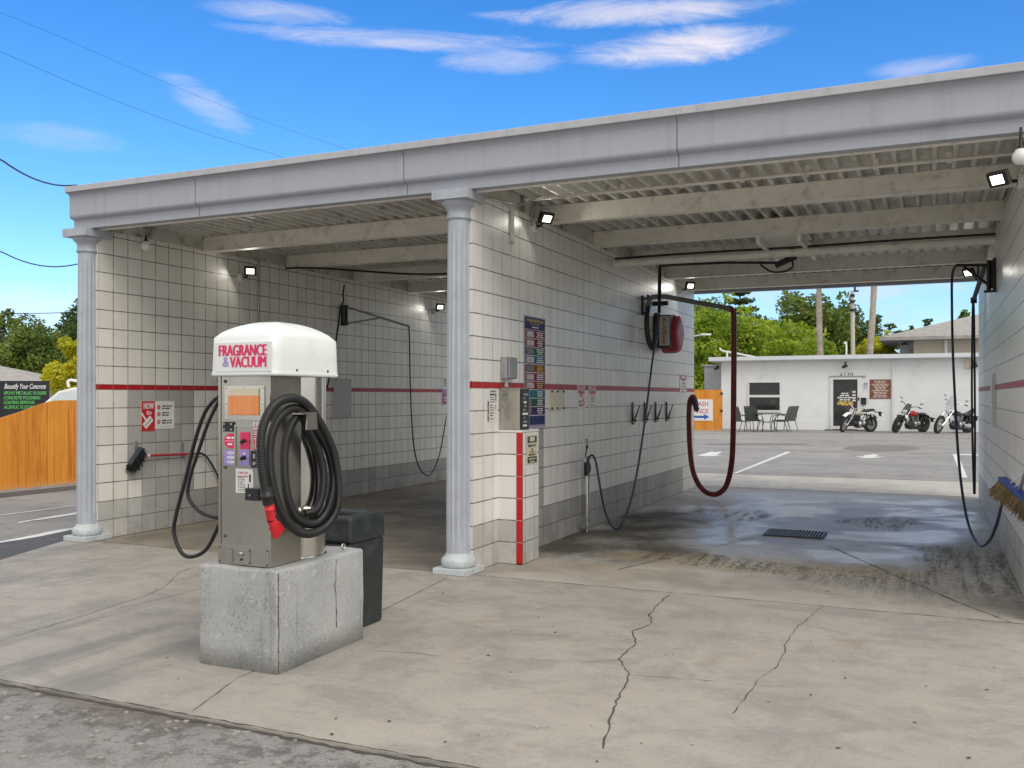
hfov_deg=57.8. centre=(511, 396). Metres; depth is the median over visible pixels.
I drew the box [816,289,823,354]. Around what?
palm tree
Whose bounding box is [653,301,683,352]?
car blower
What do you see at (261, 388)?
window frame
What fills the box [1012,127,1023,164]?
lamp globe
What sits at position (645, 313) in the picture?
hose
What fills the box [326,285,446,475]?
wall boom
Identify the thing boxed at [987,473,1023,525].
broom
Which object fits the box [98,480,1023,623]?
bay floor
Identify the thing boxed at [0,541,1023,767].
concrete slab
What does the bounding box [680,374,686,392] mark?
notice sign
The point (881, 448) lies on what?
asphalt repair
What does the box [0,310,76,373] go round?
broadleaf tree
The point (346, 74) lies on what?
sky
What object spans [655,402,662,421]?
mat clip
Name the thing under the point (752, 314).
oak tree
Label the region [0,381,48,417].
sign
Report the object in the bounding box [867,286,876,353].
palm tree
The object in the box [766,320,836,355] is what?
broadleaf tree
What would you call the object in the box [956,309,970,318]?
sparse tree
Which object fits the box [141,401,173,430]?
how to sign
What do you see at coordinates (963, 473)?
road markings
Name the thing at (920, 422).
motorcycle
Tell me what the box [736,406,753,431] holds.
patio chair
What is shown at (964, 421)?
motorcycle
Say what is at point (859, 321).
oak tree
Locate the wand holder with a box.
[578,457,590,531]
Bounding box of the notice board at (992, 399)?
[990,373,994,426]
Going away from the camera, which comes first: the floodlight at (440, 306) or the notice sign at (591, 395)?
the notice sign at (591, 395)
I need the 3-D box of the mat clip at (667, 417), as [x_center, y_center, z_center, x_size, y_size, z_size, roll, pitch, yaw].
[2.394,0.234,14.070,0.113,0.294,0.058,0,0,14]
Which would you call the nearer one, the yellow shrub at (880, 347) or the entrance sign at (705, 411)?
the entrance sign at (705, 411)
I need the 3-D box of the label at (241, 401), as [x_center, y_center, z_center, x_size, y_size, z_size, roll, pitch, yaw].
[-1.538,0.032,5.305,0.218,0.154,0.010,0,0,24]
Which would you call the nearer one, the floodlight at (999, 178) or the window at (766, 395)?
the floodlight at (999, 178)
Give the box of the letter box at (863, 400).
[861,398,865,404]
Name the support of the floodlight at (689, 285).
attached to the car wash
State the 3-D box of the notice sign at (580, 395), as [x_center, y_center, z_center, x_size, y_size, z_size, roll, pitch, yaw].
[0.799,-0.002,10.653,0.013,0.272,0.246,0,0,24]
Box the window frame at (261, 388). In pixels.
[225,386,264,419]
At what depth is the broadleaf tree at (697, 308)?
70.55 m
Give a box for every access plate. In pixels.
[333,378,350,417]
[549,390,564,409]
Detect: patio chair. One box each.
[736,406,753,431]
[744,406,762,430]
[771,406,791,431]
[776,406,798,429]
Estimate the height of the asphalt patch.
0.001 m
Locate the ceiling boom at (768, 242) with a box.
[587,233,816,529]
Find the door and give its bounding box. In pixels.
[825,376,864,430]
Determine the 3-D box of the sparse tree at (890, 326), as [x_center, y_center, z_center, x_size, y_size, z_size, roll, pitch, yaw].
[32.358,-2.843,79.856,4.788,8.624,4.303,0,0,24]
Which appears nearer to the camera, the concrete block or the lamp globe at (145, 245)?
the concrete block
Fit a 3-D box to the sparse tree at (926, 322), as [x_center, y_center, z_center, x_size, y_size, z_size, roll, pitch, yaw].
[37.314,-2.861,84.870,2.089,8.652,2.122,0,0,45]
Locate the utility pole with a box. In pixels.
[850,287,858,354]
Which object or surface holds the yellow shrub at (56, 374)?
on the ground
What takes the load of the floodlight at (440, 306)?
attached to the car wash
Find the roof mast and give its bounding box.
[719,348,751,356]
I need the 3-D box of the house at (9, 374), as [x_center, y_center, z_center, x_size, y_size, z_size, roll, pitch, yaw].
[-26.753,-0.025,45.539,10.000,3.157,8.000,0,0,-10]
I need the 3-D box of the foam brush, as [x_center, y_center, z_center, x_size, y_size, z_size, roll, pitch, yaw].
[-3.943,0.902,11.019,0.208,0.656,1.574,0,0,24]
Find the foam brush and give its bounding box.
[125,447,217,477]
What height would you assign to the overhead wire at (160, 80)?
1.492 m
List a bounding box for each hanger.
[134,441,137,452]
[180,442,188,458]
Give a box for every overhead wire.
[0,12,346,149]
[0,159,76,185]
[0,251,77,266]
[1,52,282,157]
[7,311,76,313]
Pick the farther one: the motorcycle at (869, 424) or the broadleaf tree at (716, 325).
the broadleaf tree at (716, 325)
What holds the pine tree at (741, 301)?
on the ground
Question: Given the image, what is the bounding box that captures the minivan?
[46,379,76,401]
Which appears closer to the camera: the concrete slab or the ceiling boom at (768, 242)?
the concrete slab
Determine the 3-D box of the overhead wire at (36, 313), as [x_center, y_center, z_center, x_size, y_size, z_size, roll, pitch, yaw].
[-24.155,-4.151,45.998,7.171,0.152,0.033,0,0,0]
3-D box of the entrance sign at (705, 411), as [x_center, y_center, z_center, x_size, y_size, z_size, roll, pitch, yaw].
[7.566,0.572,38.367,1.496,0.881,0.010,0,0,24]
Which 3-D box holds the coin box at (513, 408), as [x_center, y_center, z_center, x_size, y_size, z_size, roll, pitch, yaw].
[0.027,0.117,8.666,0.241,0.389,0.190,0,0,24]
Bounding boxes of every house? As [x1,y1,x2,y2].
[0,366,60,398]
[879,314,978,353]
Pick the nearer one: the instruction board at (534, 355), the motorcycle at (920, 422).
the instruction board at (534, 355)
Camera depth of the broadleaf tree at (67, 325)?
55.03 m
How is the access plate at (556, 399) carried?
attached to the car wash
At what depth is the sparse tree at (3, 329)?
53.97 m
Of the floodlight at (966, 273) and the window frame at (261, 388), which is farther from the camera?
the floodlight at (966, 273)
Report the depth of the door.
38.04 m
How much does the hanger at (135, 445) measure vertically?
0.199 m
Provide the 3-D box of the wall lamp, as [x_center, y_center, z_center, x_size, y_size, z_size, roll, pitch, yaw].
[17.817,-1.286,36.094,0.320,0.420,0.138,0,0,24]
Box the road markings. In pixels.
[0,451,977,542]
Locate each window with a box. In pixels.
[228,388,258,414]
[748,381,780,411]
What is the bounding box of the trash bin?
[326,508,383,626]
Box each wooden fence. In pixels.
[0,400,76,489]
[694,390,722,430]
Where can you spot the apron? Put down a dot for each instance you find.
(936, 488)
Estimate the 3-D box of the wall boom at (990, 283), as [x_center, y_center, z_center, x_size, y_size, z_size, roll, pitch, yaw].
[4.556,-0.053,9.043,0.452,2.933,2.970,0,0,24]
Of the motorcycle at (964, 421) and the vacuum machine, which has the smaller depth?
the vacuum machine
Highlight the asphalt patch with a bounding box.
[0,485,76,559]
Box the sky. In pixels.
[0,0,1023,352]
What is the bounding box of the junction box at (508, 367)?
[500,357,516,386]
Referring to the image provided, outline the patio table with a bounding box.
[752,413,781,431]
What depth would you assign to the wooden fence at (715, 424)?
38.05 m
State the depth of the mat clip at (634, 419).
12.46 m
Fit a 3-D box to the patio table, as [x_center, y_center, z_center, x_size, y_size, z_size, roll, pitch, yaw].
[10.170,1.051,37.000,1.150,0.735,1.150,0,0,24]
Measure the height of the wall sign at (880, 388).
0.779 m
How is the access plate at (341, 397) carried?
attached to the car wash
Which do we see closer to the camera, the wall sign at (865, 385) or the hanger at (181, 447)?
the hanger at (181, 447)
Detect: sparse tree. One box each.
[0,308,17,343]
[861,314,913,353]
[921,318,932,325]
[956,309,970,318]
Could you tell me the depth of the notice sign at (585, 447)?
10.78 m
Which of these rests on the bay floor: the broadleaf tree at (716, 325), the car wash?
the car wash
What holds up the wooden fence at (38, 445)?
on the ground
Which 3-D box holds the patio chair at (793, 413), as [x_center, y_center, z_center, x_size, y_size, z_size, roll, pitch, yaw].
[11.172,0.902,37.562,0.558,1.018,0.728,0,0,-40]
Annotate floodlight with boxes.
[237,266,256,281]
[432,303,444,313]
[530,211,554,232]
[679,282,695,293]
[961,267,982,283]
[986,168,1023,188]
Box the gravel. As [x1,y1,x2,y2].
[0,693,296,766]
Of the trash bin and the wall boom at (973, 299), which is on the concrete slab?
the trash bin
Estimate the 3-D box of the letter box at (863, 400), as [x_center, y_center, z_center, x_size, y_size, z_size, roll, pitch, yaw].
[14.298,0.203,37.689,0.215,0.272,0.133,0,0,24]
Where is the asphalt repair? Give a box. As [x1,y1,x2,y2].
[711,443,919,450]
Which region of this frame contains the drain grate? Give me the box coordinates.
[763,528,827,538]
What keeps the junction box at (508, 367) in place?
attached to the car wash
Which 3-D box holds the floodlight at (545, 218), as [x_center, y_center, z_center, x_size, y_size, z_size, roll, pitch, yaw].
[0.309,-1.749,9.300,0.232,0.197,0.179,0,0,24]
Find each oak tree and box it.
[737,313,776,324]
[770,290,866,354]
[828,304,896,352]
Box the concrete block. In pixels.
[199,546,362,674]
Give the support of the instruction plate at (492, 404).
attached to the car wash
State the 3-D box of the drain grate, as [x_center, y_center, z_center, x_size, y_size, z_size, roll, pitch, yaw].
[3.185,1.545,10.413,0.640,0.016,0.490,0,0,24]
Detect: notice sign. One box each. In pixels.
[442,377,446,404]
[527,435,536,463]
[577,384,584,407]
[582,436,589,460]
[588,384,595,406]
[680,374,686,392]
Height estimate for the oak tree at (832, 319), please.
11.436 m
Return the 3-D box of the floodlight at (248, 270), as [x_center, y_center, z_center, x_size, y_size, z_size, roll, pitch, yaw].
[-3.423,-1.581,11.994,0.271,0.199,0.178,0,0,24]
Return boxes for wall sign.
[862,381,868,390]
[870,379,890,398]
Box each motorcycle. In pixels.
[839,402,881,431]
[892,395,934,432]
[933,393,978,433]
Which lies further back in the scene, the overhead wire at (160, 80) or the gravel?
the overhead wire at (160, 80)
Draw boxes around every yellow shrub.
[39,336,76,395]
[850,329,897,354]
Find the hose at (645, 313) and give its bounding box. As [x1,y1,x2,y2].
[641,294,736,496]
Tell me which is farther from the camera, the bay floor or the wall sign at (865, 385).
the wall sign at (865, 385)
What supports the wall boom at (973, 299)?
attached to the car wash
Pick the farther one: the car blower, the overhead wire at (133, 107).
the overhead wire at (133, 107)
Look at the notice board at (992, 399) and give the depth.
10.31 m
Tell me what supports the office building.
on the ground
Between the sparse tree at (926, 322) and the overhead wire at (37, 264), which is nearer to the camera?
the overhead wire at (37, 264)
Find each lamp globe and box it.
[141,235,150,250]
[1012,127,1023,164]
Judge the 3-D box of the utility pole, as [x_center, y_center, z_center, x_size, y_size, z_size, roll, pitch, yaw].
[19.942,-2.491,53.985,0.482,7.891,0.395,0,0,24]
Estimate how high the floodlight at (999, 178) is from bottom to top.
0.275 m
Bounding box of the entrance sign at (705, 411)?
[694,399,712,420]
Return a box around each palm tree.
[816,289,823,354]
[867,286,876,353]
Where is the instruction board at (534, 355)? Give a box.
[524,315,544,427]
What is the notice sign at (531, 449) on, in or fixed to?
attached to the car wash
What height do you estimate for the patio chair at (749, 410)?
1.018 m
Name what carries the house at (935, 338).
on the ground
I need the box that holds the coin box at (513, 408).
[499,388,528,429]
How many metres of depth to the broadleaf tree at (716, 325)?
58.73 m
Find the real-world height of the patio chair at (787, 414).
1.018 m
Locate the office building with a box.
[702,353,978,431]
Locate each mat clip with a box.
[632,402,639,424]
[644,402,651,422]
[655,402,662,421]
[666,402,672,420]
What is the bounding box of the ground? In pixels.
[0,428,978,767]
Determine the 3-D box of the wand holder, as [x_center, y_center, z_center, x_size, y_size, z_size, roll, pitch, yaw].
[0.850,1.122,10.629,0.126,0.862,0.166,0,0,24]
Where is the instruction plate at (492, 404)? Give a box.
[487,388,497,421]
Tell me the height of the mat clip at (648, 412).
0.294 m
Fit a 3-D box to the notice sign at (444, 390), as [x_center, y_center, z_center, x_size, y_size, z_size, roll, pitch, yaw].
[-1.227,-0.099,17.173,0.006,0.508,0.286,0,0,24]
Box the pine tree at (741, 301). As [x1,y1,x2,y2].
[723,292,765,336]
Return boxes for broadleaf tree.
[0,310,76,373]
[53,304,76,350]
[694,293,781,389]
[694,296,730,359]
[730,305,847,355]
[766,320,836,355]
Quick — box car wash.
[62,61,1023,596]
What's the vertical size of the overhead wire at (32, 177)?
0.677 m
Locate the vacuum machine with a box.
[172,322,345,567]
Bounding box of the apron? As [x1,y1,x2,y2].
[694,473,978,496]
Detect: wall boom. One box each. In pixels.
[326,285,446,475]
[950,258,1003,546]
[970,266,985,493]
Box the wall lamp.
[965,358,970,368]
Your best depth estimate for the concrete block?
5.33 m

